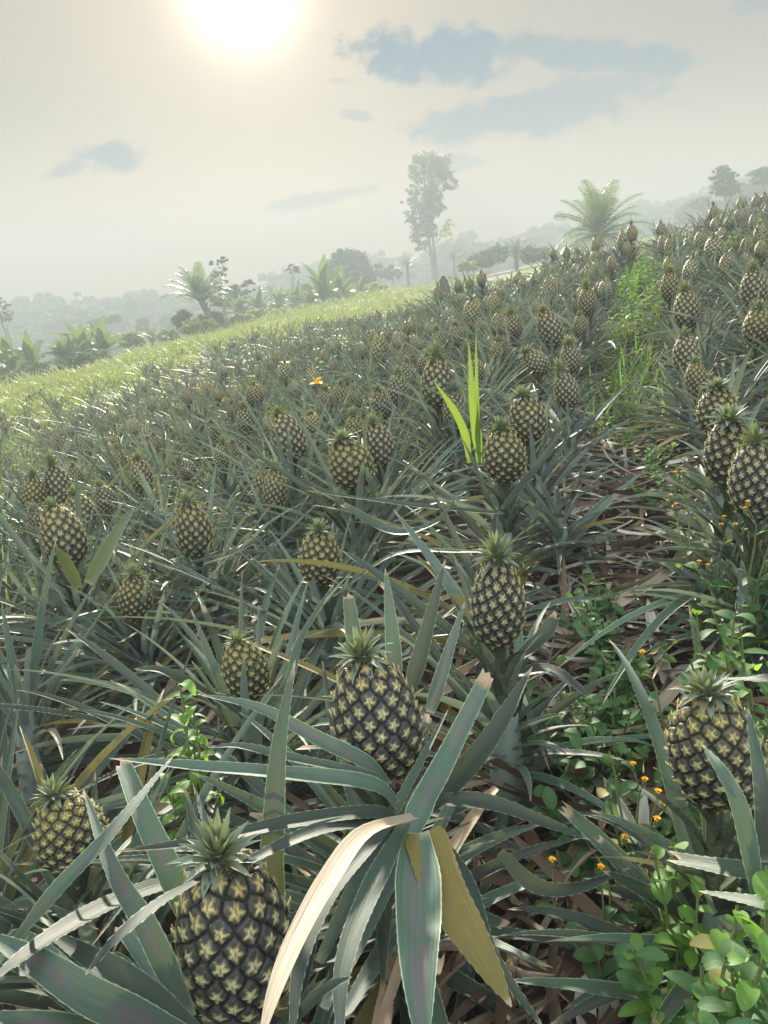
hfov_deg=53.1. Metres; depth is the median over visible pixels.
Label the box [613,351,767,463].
pineapple plant
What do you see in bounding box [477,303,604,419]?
pineapple plant
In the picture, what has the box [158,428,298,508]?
pineapple plant
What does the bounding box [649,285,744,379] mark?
pineapple plant
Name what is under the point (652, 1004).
leafy weed
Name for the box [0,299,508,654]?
field grass
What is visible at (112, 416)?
pineapple plant
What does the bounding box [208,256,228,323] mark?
tree
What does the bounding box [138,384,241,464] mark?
pineapple plant
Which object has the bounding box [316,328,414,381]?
pineapple plant
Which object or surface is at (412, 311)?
pineapple plant
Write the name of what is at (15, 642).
pineapple plant
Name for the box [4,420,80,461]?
pineapple plant
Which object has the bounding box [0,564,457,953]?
pineapple plant
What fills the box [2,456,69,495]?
pineapple plant
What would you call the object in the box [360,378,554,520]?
pineapple plant
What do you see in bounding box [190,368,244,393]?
pineapple plant
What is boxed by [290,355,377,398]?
pineapple plant
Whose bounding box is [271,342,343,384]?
pineapple plant
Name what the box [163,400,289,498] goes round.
pineapple plant
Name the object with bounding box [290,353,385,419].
pineapple plant
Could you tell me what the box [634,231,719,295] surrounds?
pineapple plant
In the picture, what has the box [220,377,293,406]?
pineapple plant
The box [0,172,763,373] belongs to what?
distant forest
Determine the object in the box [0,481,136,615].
pineapple plant
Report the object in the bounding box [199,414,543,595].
pineapple plant
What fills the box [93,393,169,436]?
pineapple plant
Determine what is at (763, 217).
pineapple plant
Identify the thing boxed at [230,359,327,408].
pineapple plant
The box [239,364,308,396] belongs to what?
pineapple plant
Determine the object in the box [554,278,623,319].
pineapple plant
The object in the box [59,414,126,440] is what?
pineapple plant
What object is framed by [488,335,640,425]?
pineapple plant
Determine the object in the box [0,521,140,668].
pineapple plant
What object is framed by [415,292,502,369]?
pineapple plant
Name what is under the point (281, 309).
shrub
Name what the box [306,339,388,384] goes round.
pineapple plant
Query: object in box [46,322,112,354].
banana plant
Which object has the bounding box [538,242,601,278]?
pineapple plant
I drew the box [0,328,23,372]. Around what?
banana plant
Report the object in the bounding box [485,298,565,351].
pineapple plant
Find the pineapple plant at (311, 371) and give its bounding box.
[273,356,345,406]
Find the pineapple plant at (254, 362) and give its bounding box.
[216,350,300,388]
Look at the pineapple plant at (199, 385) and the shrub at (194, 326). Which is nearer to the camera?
the pineapple plant at (199, 385)
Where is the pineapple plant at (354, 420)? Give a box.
[303,401,438,530]
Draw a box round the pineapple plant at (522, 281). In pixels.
[483,275,541,320]
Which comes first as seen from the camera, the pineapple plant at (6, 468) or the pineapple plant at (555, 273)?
the pineapple plant at (6, 468)
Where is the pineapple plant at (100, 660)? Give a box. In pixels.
[0,543,283,778]
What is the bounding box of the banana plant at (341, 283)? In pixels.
[313,264,366,299]
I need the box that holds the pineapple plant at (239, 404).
[199,384,299,421]
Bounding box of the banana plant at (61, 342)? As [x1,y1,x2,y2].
[41,335,81,364]
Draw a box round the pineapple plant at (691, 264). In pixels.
[658,250,742,327]
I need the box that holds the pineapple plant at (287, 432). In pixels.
[196,392,408,559]
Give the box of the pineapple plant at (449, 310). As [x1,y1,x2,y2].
[397,303,464,331]
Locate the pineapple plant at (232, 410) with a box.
[167,392,262,466]
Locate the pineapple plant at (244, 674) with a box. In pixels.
[0,582,532,1001]
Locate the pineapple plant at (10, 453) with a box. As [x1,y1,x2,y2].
[2,437,26,475]
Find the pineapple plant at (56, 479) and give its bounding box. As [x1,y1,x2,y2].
[0,447,160,562]
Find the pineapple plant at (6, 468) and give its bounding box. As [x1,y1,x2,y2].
[2,438,84,491]
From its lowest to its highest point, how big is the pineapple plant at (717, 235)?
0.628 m
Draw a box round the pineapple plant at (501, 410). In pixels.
[394,379,626,509]
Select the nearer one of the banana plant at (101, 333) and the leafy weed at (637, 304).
the leafy weed at (637, 304)
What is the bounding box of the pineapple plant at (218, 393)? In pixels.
[176,385,275,425]
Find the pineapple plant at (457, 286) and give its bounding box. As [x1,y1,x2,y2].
[410,271,489,317]
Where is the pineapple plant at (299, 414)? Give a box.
[215,383,353,461]
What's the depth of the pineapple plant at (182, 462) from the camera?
4.67 m
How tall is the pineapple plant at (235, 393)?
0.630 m
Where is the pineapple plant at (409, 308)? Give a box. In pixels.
[374,305,441,332]
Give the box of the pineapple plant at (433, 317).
[413,305,463,333]
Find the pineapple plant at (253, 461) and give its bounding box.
[165,419,333,545]
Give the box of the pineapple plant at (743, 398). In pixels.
[636,345,767,468]
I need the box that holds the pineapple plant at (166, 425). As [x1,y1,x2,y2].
[98,408,193,460]
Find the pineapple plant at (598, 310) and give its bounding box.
[537,288,620,345]
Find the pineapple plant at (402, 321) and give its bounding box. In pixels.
[368,304,441,338]
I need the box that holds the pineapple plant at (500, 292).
[484,281,536,312]
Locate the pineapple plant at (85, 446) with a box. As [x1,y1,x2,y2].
[42,434,137,477]
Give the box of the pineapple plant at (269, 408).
[201,397,313,448]
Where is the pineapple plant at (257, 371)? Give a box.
[224,364,302,391]
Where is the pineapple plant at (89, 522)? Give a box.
[0,473,243,646]
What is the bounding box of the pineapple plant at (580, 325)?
[487,310,632,383]
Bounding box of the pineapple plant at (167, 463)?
[63,415,240,505]
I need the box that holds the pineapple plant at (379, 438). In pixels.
[256,411,489,585]
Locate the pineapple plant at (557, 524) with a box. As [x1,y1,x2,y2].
[373,453,659,609]
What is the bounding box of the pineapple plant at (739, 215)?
[691,205,767,245]
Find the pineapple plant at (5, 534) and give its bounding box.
[0,493,63,612]
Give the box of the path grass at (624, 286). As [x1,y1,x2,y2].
[553,248,682,446]
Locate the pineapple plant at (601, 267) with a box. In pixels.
[558,255,620,291]
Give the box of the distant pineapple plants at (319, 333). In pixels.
[0,189,767,465]
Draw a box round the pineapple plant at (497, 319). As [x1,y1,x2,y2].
[430,306,543,383]
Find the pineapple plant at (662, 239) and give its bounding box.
[632,228,691,289]
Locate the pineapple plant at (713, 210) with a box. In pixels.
[654,198,759,249]
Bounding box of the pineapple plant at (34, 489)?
[0,451,147,562]
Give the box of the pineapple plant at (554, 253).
[514,241,584,283]
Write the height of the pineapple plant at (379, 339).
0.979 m
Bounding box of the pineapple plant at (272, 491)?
[173,459,412,625]
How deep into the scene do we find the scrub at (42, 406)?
11.54 m
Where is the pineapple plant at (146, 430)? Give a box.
[69,419,179,460]
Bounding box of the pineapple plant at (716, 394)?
[599,376,767,581]
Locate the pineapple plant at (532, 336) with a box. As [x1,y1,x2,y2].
[480,299,598,366]
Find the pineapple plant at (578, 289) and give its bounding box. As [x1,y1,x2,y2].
[519,284,609,338]
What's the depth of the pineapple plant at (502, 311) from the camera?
7.79 m
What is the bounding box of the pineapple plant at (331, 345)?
[286,339,354,371]
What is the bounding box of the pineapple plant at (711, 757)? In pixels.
[500,641,767,1023]
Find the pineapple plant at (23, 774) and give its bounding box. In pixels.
[0,537,201,805]
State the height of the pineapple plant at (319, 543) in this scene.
0.855 m
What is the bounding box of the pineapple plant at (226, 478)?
[117,430,325,543]
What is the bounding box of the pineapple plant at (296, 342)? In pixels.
[271,336,304,367]
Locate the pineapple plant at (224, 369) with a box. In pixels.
[191,360,252,398]
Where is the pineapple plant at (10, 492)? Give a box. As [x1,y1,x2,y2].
[0,454,39,552]
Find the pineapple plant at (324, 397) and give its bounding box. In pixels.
[240,383,409,475]
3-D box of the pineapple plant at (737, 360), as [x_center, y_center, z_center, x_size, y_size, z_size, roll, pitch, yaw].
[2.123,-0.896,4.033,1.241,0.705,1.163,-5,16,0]
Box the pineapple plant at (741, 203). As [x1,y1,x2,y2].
[693,196,757,227]
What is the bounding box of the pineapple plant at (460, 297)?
[421,289,492,326]
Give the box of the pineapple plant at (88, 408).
[49,403,120,437]
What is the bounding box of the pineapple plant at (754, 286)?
[630,258,767,387]
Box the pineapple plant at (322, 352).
[294,350,349,387]
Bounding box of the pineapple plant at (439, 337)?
[378,322,488,392]
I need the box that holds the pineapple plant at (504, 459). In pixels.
[311,416,615,722]
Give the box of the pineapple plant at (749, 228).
[717,209,767,246]
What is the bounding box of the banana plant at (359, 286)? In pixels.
[347,275,371,293]
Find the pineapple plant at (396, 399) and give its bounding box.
[318,364,465,459]
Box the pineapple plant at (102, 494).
[21,475,237,582]
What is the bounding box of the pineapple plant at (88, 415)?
[43,399,125,444]
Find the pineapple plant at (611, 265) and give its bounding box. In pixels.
[563,253,635,296]
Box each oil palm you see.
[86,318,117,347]
[134,324,168,346]
[160,261,232,332]
[261,282,277,300]
[393,251,418,287]
[445,250,461,278]
[499,237,534,270]
[554,179,653,264]
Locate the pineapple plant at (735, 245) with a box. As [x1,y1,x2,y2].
[676,229,767,296]
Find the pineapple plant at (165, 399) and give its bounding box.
[92,393,188,441]
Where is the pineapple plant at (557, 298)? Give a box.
[523,269,595,321]
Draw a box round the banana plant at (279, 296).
[263,285,295,308]
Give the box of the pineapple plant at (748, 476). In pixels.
[623,421,767,688]
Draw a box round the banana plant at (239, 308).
[222,293,257,316]
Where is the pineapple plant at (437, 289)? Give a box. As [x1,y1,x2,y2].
[397,281,457,317]
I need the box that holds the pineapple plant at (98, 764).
[0,674,328,1009]
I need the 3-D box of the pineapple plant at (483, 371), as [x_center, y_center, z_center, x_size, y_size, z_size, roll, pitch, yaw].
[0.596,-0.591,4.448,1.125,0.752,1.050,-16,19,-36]
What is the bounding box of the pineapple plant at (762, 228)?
[700,220,767,280]
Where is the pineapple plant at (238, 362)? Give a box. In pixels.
[209,355,260,386]
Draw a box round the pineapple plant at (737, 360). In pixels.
[671,309,766,377]
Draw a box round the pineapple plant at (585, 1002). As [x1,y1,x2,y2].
[551,606,760,1023]
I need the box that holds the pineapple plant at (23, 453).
[0,430,50,468]
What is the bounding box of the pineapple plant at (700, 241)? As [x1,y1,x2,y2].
[663,226,750,281]
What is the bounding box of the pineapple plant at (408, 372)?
[328,355,518,430]
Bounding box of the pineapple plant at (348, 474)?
[150,390,495,638]
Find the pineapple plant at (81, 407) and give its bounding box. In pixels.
[50,403,112,421]
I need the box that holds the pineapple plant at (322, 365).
[294,347,357,393]
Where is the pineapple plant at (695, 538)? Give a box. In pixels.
[644,438,767,625]
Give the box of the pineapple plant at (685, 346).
[589,326,767,452]
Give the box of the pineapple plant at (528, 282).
[501,267,543,303]
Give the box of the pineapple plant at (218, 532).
[82,458,336,602]
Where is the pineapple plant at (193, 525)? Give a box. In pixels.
[0,488,381,771]
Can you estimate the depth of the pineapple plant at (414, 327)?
8.35 m
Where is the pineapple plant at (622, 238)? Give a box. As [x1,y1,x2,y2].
[586,228,639,286]
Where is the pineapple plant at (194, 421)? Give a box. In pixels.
[141,408,238,469]
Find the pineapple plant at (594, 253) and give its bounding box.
[559,245,625,284]
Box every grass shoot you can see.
[433,380,470,462]
[468,340,481,462]
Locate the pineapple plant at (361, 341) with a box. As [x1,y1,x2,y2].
[340,330,366,363]
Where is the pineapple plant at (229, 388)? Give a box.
[194,381,248,403]
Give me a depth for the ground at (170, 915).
2.40 m
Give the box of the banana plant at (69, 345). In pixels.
[42,328,95,363]
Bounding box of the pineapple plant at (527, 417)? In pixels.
[365,381,647,559]
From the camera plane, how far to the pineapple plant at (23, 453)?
8.66 m
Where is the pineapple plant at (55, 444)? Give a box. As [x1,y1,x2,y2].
[3,436,63,472]
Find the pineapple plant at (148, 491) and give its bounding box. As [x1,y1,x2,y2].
[34,444,251,567]
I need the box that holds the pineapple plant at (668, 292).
[609,264,741,369]
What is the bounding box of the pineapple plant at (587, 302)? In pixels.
[517,277,641,375]
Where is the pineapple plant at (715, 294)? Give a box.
[658,257,767,339]
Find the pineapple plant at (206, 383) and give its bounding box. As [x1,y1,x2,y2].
[170,380,223,414]
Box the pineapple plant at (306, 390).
[264,362,388,449]
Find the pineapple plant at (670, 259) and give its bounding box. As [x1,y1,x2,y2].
[640,249,723,327]
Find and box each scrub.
[0,415,26,434]
[6,391,42,415]
[23,382,51,399]
[36,391,67,405]
[41,401,79,419]
[70,373,101,397]
[96,366,128,385]
[139,353,163,365]
[174,339,193,355]
[203,333,226,344]
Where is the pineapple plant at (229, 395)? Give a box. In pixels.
[199,382,280,416]
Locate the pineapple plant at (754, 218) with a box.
[688,208,766,251]
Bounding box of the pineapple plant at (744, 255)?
[700,247,757,310]
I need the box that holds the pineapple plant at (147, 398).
[118,374,192,423]
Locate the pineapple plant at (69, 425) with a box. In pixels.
[19,420,112,469]
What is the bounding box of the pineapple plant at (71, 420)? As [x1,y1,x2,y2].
[35,408,95,450]
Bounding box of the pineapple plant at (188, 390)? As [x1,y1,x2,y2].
[138,379,228,436]
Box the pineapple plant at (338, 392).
[284,378,395,442]
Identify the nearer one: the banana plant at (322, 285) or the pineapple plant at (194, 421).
the pineapple plant at (194, 421)
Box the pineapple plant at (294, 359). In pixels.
[250,355,305,389]
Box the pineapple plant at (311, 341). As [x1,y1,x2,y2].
[286,333,348,359]
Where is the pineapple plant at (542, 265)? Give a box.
[524,261,546,282]
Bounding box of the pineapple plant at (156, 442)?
[81,428,243,486]
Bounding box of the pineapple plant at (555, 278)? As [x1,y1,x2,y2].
[519,271,613,317]
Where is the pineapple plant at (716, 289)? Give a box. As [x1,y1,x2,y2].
[639,263,744,346]
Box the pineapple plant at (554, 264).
[528,261,577,285]
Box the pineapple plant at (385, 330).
[342,321,425,370]
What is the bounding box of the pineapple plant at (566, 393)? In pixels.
[410,357,661,495]
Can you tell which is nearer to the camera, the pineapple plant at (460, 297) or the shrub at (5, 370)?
the pineapple plant at (460, 297)
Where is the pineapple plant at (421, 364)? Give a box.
[363,333,510,410]
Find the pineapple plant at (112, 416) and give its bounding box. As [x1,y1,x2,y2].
[62,408,142,438]
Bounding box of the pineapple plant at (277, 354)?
[235,347,302,383]
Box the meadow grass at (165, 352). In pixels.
[0,272,476,449]
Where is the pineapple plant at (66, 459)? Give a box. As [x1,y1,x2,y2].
[2,441,124,499]
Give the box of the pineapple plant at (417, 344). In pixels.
[355,332,450,385]
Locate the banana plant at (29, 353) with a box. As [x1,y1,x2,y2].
[0,330,63,370]
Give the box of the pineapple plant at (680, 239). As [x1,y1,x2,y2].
[659,230,712,274]
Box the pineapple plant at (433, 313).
[396,283,476,328]
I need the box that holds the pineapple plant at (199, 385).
[170,380,223,404]
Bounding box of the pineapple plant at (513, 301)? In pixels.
[475,279,540,325]
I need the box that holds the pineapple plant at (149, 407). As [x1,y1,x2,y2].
[103,393,172,424]
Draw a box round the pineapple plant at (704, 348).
[639,302,764,417]
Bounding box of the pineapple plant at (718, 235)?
[686,219,748,265]
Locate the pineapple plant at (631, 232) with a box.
[597,217,650,271]
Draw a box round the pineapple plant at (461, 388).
[381,351,593,478]
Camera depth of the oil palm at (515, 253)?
56.04 m
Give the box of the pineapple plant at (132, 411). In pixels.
[72,387,180,440]
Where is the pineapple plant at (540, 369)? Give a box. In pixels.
[437,342,595,437]
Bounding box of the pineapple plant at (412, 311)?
[369,310,442,344]
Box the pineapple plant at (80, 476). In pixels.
[1,460,150,524]
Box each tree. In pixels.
[0,297,13,333]
[85,314,122,329]
[134,317,149,334]
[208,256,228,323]
[209,279,255,312]
[285,263,301,304]
[326,247,378,293]
[373,263,386,283]
[381,264,402,284]
[399,150,458,285]
[436,218,455,242]
[674,202,695,228]
[685,196,711,219]
[697,199,723,217]
[708,164,742,213]
[721,189,751,210]
[736,180,758,199]
[744,166,767,194]
[748,179,767,197]
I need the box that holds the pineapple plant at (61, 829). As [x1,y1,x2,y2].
[0,628,484,1023]
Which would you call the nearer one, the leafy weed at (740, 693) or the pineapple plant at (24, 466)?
the leafy weed at (740, 693)
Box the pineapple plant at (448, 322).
[413,311,466,359]
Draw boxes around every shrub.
[0,368,9,374]
[0,373,24,385]
[11,364,27,379]
[23,363,33,377]
[28,360,52,377]
[54,355,76,370]
[66,351,97,368]
[89,350,113,363]
[118,330,147,350]
[156,327,180,341]
[170,308,192,328]
[178,318,217,337]
[195,309,224,325]
[220,316,236,329]
[228,312,254,323]
[246,307,275,320]
[264,306,293,318]
[274,302,288,309]
[341,291,358,301]
[366,282,391,293]
[455,259,478,274]
[465,249,499,269]
[487,242,509,265]
[518,243,540,264]
[536,246,552,258]
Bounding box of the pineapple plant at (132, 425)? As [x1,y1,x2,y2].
[60,414,169,477]
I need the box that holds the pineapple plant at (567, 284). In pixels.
[525,266,599,313]
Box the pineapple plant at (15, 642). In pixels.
[0,539,145,697]
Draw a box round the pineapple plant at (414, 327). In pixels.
[370,314,435,359]
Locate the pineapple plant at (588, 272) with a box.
[535,265,596,301]
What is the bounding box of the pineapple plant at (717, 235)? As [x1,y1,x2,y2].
[661,221,767,285]
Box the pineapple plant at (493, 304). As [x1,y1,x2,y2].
[444,291,545,353]
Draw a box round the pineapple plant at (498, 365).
[415,338,553,421]
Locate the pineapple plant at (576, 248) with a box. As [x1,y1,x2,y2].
[538,246,589,281]
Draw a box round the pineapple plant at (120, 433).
[81,411,155,448]
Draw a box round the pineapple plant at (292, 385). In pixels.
[241,376,317,413]
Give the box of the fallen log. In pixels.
[23,389,44,400]
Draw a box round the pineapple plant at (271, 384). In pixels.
[234,363,306,410]
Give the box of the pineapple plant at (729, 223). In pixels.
[683,213,750,245]
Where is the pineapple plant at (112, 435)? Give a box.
[52,429,161,470]
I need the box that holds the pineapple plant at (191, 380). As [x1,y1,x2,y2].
[144,376,211,395]
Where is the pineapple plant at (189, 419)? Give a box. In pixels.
[131,384,228,444]
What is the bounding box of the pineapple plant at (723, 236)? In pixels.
[692,224,748,256]
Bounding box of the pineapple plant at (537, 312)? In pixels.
[505,297,601,336]
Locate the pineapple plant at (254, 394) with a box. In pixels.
[182,379,324,448]
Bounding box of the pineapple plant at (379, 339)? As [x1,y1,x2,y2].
[313,329,415,391]
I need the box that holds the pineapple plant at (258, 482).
[153,457,341,581]
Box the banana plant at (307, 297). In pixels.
[290,280,322,307]
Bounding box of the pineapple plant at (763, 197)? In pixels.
[731,191,767,215]
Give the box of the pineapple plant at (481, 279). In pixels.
[431,270,515,301]
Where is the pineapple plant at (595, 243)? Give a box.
[563,233,616,270]
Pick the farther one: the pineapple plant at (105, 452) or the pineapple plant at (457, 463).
the pineapple plant at (105, 452)
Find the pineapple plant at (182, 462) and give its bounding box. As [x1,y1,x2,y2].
[96,453,303,528]
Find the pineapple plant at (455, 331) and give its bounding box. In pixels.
[388,319,493,377]
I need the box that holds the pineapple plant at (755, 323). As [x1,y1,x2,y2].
[675,298,767,418]
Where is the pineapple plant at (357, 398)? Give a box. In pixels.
[291,379,419,426]
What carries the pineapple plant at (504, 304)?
on the ground at (170, 915)
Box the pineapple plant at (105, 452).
[59,435,147,490]
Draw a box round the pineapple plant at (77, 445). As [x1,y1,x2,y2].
[11,409,109,471]
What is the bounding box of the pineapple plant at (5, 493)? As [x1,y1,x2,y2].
[1,489,25,537]
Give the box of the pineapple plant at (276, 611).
[146,512,447,730]
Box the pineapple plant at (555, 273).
[505,253,598,316]
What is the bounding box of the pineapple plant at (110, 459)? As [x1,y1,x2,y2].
[41,422,213,531]
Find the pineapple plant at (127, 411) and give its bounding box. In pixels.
[85,403,144,429]
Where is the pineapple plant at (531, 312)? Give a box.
[483,288,609,359]
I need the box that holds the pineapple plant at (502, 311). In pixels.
[457,298,532,345]
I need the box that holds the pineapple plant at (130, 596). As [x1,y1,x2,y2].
[0,550,300,789]
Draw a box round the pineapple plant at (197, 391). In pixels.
[171,385,245,417]
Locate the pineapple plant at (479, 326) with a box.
[424,307,519,363]
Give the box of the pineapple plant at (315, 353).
[273,346,342,386]
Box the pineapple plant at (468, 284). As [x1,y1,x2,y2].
[419,269,500,311]
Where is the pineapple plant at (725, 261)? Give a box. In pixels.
[628,244,752,321]
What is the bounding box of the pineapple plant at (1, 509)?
[0,495,26,552]
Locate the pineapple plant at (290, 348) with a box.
[248,340,307,366]
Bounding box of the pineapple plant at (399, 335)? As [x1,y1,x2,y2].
[337,327,427,377]
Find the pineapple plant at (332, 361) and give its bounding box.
[271,354,368,403]
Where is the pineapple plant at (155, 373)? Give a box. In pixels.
[129,368,176,399]
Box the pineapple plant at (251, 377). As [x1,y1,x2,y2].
[201,374,279,402]
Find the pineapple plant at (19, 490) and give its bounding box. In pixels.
[0,460,117,551]
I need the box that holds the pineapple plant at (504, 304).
[458,290,545,324]
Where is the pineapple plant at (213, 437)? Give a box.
[131,417,264,502]
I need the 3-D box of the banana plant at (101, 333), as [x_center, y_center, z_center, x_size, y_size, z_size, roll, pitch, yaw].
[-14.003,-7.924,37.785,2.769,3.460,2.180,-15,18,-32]
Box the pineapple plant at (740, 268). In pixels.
[714,240,767,302]
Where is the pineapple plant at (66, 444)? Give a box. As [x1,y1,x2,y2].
[19,427,100,476]
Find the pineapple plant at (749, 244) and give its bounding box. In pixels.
[694,234,765,305]
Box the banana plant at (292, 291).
[282,278,317,307]
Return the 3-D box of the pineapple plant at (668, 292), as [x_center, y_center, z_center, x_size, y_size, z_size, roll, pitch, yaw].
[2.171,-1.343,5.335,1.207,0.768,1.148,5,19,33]
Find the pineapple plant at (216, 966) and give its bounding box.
[0,710,462,1023]
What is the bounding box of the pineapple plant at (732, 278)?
[693,253,767,321]
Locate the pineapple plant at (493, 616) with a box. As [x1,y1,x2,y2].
[218,510,664,1023]
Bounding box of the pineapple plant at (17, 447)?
[0,430,39,482]
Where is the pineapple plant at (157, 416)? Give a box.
[112,393,187,432]
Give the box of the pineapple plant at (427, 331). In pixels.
[373,317,465,376]
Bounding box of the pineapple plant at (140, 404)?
[113,389,181,419]
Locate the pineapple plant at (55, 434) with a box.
[15,430,94,474]
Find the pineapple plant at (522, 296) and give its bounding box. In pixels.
[487,283,540,319]
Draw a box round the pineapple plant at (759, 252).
[677,233,767,335]
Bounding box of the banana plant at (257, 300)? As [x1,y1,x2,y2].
[237,285,278,309]
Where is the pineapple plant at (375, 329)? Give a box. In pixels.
[341,317,404,349]
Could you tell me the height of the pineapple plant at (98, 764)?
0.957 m
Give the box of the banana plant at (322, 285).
[300,254,349,304]
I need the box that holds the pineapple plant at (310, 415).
[232,407,344,505]
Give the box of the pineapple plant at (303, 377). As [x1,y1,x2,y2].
[253,358,322,399]
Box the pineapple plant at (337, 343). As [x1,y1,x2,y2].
[293,331,356,393]
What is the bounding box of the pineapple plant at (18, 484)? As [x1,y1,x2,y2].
[6,462,42,506]
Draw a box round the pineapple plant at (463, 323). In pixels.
[433,302,512,334]
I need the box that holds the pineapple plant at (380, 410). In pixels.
[270,363,494,510]
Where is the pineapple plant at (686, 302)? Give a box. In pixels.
[624,279,763,403]
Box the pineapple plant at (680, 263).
[647,225,738,295]
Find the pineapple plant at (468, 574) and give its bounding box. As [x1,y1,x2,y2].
[253,481,600,767]
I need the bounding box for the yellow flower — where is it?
[310,377,322,420]
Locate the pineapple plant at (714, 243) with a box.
[646,232,753,302]
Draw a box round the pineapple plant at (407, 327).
[359,309,447,372]
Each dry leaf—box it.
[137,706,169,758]
[244,601,261,640]
[535,544,570,591]
[544,909,649,987]
[574,974,596,1023]
[598,969,620,1023]
[611,546,707,606]
[638,787,649,867]
[645,597,673,683]
[667,578,689,595]
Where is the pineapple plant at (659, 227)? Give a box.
[638,218,709,267]
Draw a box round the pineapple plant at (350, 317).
[338,315,352,332]
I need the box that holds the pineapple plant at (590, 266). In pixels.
[542,258,625,308]
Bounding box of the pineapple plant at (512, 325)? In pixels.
[442,305,616,391]
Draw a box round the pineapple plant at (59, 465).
[19,446,93,493]
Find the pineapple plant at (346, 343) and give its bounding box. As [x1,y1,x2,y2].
[302,323,369,368]
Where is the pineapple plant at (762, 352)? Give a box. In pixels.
[674,328,767,409]
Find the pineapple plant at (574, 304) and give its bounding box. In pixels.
[508,291,610,366]
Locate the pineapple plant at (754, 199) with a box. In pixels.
[720,192,767,214]
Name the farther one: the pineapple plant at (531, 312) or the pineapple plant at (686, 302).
the pineapple plant at (531, 312)
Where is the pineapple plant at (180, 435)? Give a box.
[126,408,227,463]
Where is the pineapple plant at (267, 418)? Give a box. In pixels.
[196,401,326,500]
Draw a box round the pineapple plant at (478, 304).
[440,294,502,319]
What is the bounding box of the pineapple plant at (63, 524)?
[0,464,226,713]
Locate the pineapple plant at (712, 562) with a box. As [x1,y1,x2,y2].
[620,519,766,626]
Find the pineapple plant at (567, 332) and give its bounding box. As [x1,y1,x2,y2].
[485,327,612,389]
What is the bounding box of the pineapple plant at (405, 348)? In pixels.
[361,342,460,406]
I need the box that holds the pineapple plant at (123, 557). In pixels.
[7,501,288,676]
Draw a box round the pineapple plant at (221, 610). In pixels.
[28,497,325,728]
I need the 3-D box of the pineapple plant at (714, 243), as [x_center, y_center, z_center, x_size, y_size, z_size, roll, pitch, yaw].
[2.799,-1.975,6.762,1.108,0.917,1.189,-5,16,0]
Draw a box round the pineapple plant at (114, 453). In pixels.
[62,436,186,502]
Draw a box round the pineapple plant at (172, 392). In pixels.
[146,376,221,416]
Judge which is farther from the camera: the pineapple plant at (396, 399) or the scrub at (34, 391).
the scrub at (34, 391)
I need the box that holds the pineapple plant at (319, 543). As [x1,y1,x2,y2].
[69,513,548,793]
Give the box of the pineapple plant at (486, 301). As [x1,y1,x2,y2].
[455,292,512,313]
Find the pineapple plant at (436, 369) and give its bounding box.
[347,339,538,514]
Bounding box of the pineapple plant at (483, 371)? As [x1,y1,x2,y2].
[388,348,553,468]
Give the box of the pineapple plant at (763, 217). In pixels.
[705,216,767,240]
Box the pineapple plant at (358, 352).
[321,341,412,393]
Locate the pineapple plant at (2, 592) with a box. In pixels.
[0,548,111,652]
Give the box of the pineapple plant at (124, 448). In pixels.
[18,438,189,496]
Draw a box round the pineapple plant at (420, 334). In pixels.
[383,310,446,346]
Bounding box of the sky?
[0,0,767,314]
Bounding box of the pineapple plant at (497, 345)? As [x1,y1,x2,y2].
[419,334,605,416]
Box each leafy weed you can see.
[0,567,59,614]
[2,438,11,464]
[39,664,107,702]
[90,677,139,714]
[124,688,188,724]
[160,679,224,868]
[168,398,179,425]
[315,358,328,395]
[468,706,539,771]
[520,690,614,794]
[521,680,601,738]
[531,774,636,849]
[533,818,674,894]
[537,856,661,1003]
[540,708,663,799]
[551,655,647,751]
[555,688,666,782]
[558,588,629,653]
[573,660,679,760]
[574,568,638,625]
[574,609,661,684]
[587,404,631,433]
[591,639,676,709]
[595,375,630,407]
[596,751,666,922]
[601,306,650,351]
[606,416,639,455]
[612,389,655,426]
[613,938,767,1023]
[616,280,653,311]
[618,304,666,338]
[618,875,714,1023]
[620,263,656,295]
[623,289,662,324]
[625,835,677,931]
[628,482,671,520]
[633,439,677,485]
[634,275,662,310]
[637,256,666,288]
[637,288,667,319]
[639,650,702,831]
[639,840,700,992]
[641,458,696,494]
[653,742,667,783]
[667,470,747,650]
[668,633,767,757]
[675,562,767,685]
[680,608,767,822]
[686,943,767,1023]
[689,865,767,1019]
[697,500,767,681]
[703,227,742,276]
[751,218,767,255]
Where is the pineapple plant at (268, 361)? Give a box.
[219,355,291,384]
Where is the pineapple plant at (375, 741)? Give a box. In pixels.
[15,559,628,1023]
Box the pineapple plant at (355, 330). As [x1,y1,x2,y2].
[325,326,367,359]
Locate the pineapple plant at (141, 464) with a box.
[18,449,246,546]
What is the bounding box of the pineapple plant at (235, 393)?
[174,382,272,433]
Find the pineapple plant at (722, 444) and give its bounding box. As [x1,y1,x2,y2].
[561,403,767,704]
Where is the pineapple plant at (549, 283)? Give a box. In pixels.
[488,273,607,323]
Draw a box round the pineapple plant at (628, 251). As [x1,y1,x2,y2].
[579,239,645,278]
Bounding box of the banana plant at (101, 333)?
[85,314,129,351]
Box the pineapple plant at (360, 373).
[323,339,417,411]
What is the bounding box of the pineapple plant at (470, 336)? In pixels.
[400,333,534,390]
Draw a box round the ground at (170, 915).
[0,197,767,1023]
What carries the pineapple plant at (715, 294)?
on the ground at (170, 915)
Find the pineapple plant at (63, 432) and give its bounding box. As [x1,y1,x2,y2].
[22,412,118,456]
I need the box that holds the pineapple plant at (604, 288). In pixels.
[546,278,646,333]

